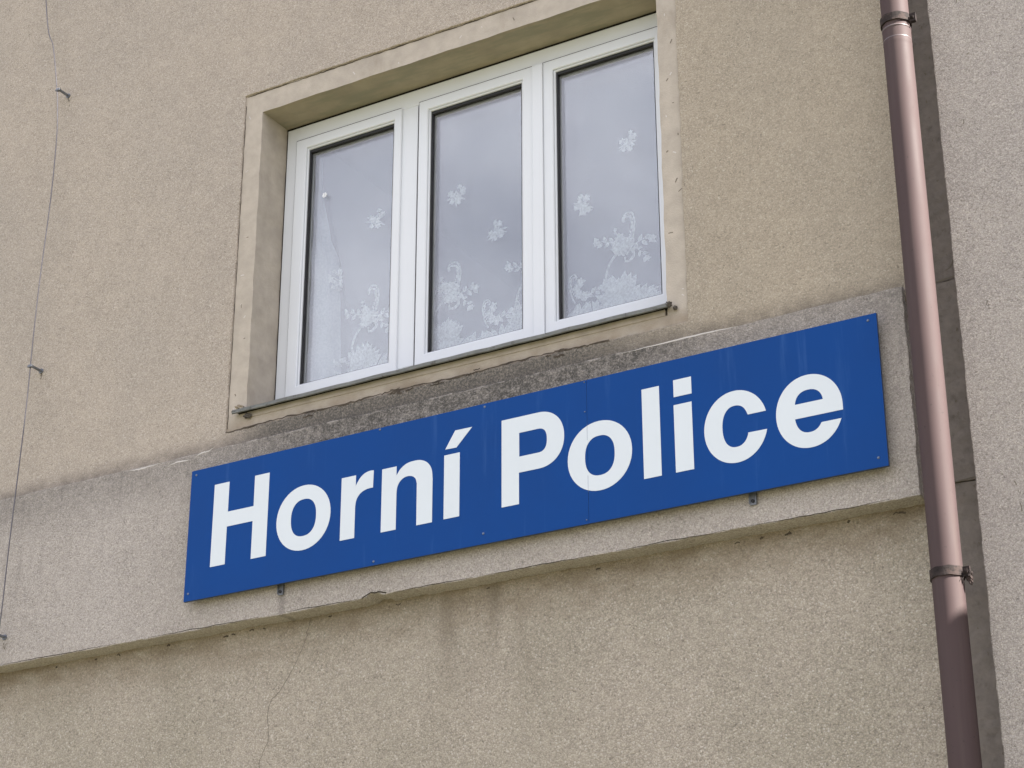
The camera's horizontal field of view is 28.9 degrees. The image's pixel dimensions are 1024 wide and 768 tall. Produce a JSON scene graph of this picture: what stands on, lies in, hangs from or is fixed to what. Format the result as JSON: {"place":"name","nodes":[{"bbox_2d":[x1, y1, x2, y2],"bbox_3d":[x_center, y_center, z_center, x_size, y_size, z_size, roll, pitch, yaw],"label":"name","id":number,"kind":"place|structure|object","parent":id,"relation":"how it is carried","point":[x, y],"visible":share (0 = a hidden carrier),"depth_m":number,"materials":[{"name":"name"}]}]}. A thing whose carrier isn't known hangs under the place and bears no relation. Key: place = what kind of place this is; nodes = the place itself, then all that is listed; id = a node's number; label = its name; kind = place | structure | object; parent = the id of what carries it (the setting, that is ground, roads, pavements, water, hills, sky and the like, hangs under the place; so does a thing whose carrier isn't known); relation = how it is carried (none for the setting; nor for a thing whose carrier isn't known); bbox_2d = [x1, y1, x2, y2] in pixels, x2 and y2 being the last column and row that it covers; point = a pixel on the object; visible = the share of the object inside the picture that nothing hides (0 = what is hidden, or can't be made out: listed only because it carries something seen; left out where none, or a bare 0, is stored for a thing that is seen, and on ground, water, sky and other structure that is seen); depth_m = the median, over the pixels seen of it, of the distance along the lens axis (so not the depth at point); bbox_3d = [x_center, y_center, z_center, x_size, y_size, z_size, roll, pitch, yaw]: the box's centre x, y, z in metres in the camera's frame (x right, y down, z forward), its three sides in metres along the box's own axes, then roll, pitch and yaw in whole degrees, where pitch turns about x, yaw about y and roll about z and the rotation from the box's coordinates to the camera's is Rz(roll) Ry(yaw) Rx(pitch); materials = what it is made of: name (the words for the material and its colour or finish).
{"place":"outdoors","nodes":[
{"label":"outdoors","id":0,"kind":"place"},
{"bbox_2d":[927,0,1023,767],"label":"adjoining building","id":1,"kind":"structure","parent":0,"point":[978,51],"depth_m":7.82,"materials":[{"name":"plaster"},{"name":"concrete"}]},
{"label":"ground","id":2,"kind":"structure","parent":0,"visible":0},
{"bbox_2d":[0,0,1003,767],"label":"station building","id":3,"kind":"structure","parent":2,"relation":"on","point":[204,240],"depth_m":9.40,"materials":[{"name":"paint"}]},
{"bbox_2d":[0,0,69,648],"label":"wire","id":4,"kind":"object","parent":3,"relation":"attached to","point":[41,370],"depth_m":10.49,"materials":[{"name":"metal"}]},
{"bbox_2d":[275,13,666,399],"bbox_3d":[-0.190,-0.816,9.668,2.267,1.611,0.092,-13,-27,28],"label":"window","id":5,"kind":"structure","parent":3,"relation":"in","point":[412,117],"depth_m":9.71,"materials":[{"name":"white plastic"}]},
{"bbox_2d":[308,131,661,380],"bbox_3d":[-0.118,-0.775,9.724,3.029,1.540,0.111,-14,-27,28],"label":"lace curtain","id":6,"kind":"object","parent":5,"relation":"hanging from","point":[455,289],"visible":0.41,"depth_m":9.55,"materials":[{"name":"white fabric"}]},
{"bbox_2d":[183,313,889,602],"bbox_3d":[-0.028,0.395,8.660,3.479,0.696,0.056,-13,-27,28],"label":"name sign","id":7,"kind":"object","parent":3,"relation":"attached to","point":[751,419],"visible":1,"depth_m":8.53,"materials":[{"name":"blue metal"}]},
{"bbox_2d":[880,0,981,767],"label":"downpipe","id":8,"kind":"object","parent":3,"relation":"attached to","point":[949,572],"visible":1,"depth_m":7.61,"materials":[{"name":"metal"}]}
]}

